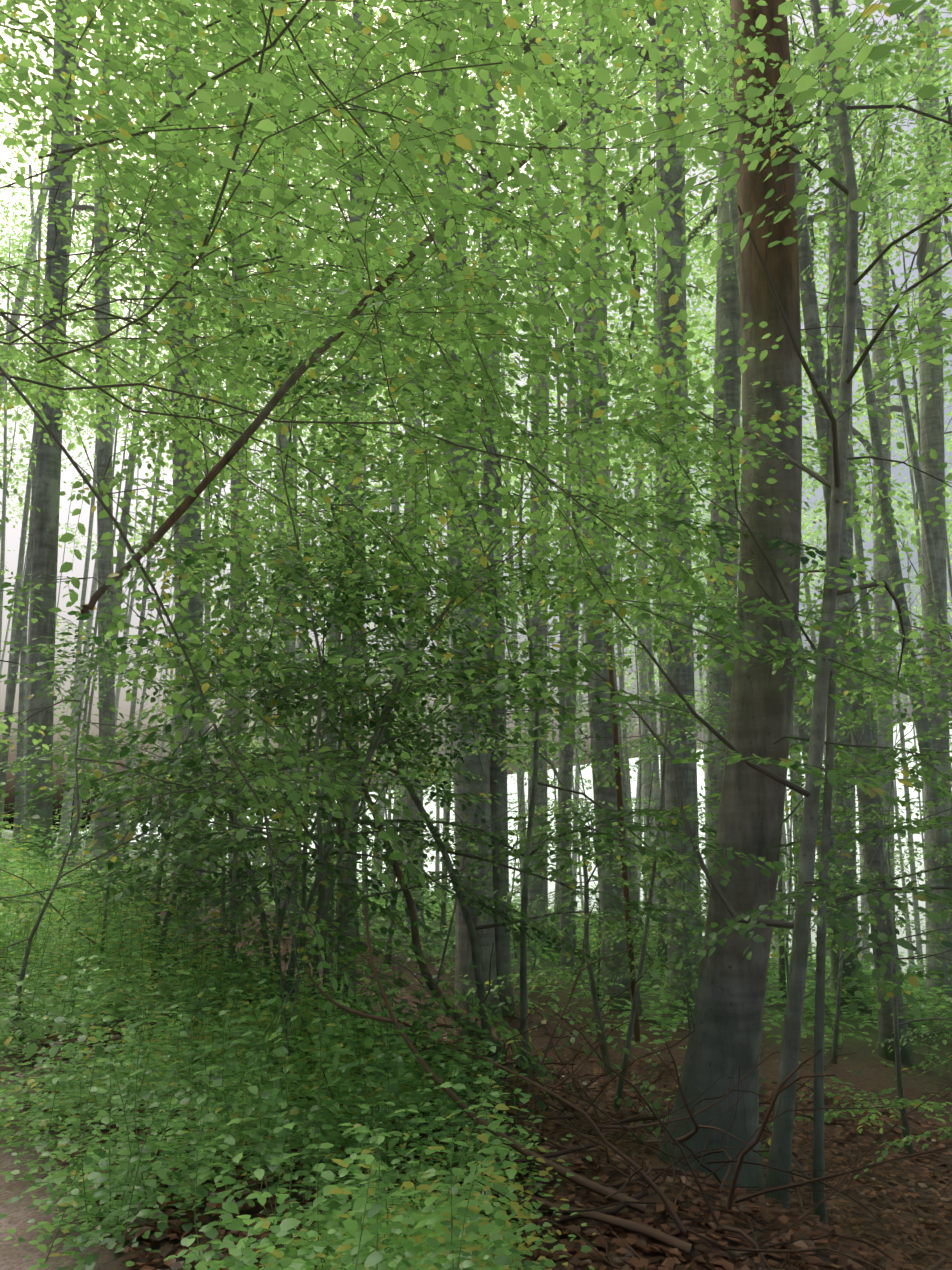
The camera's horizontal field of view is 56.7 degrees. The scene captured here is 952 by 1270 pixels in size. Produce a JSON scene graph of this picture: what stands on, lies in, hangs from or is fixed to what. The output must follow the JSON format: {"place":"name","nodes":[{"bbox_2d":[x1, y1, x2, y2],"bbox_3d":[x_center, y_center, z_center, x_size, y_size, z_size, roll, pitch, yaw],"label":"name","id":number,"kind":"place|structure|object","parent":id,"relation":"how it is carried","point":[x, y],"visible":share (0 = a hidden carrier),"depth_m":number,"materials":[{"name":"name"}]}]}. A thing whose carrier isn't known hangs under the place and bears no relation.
{"place":"outdoors","nodes":[
{"label":"outdoors","id":0,"kind":"place"},
{"bbox_2d":[0,721,951,1269],"bbox_3d":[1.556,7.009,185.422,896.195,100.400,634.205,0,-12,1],"label":"ground","id":1,"kind":"structure","parent":0,"point":[872,1077],"depth_m":9.68,"materials":[{"name":"brown soil"}]},
{"bbox_2d":[0,0,951,668],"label":"canopy foliage","id":2,"kind":"object","parent":1,"relation":"on","point":[436,122],"visible":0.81,"depth_m":5.84,"materials":[{"name":"green plant"}]},
{"bbox_2d":[0,0,951,1223],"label":"trunks","id":3,"kind":"object","parent":1,"relation":"on","point":[726,1002],"visible":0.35,"depth_m":14.55,"materials":[{"name":"grey plant"}]},
{"bbox_2d":[0,0,951,1187],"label":"branches","id":4,"kind":"object","parent":3,"relation":"attached to","point":[828,411],"visible":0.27,"depth_m":6.36,"materials":[{"name":"brown"}]},
{"bbox_2d":[0,0,951,1179],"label":"leaves","id":5,"kind":"object","parent":4,"relation":"attached to","point":[192,792],"visible":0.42,"depth_m":6.02,"materials":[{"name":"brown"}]},
{"bbox_2d":[0,267,951,1182],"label":"foliage","id":6,"kind":"object","parent":1,"relation":"on","point":[502,689],"visible":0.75,"depth_m":6.10,"materials":[{"name":"green plant"}]},
{"bbox_2d":[0,801,951,1269],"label":"undergrowth","id":7,"kind":"object","parent":1,"relation":"on","point":[434,1243],"visible":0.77,"depth_m":3.95,"materials":[{"name":"green plant"}]},
{"bbox_2d":[0,0,951,785],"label":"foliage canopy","id":8,"kind":"object","parent":1,"relation":"on","point":[888,90],"visible":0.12,"depth_m":25.41,"materials":[{"name":"green plant"}]},
{"bbox_2d":[0,907,951,1269],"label":"litter","id":9,"kind":"object","parent":1,"relation":"on","point":[760,1209],"visible":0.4,"depth_m":4.00,"materials":[{"name":"brown plant"}]},
{"bbox_2d":[10,597,951,1080],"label":"foliage","id":10,"kind":"object","parent":1,"relation":"on","point":[834,797],"visible":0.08,"depth_m":16.98,"materials":[{"name":"green plant"}]},
{"bbox_2d":[22,859,951,1269],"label":"dead sticks","id":11,"kind":"object","parent":1,"relation":"on","point":[622,1201],"visible":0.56,"depth_m":3.76,"materials":[{"name":"brown wood"}]},
{"bbox_2d":[0,0,951,832],"label":"sky","id":12,"kind":"structure","parent":0,"point":[12,535],"materials":[{"name":"white"}]}
]}

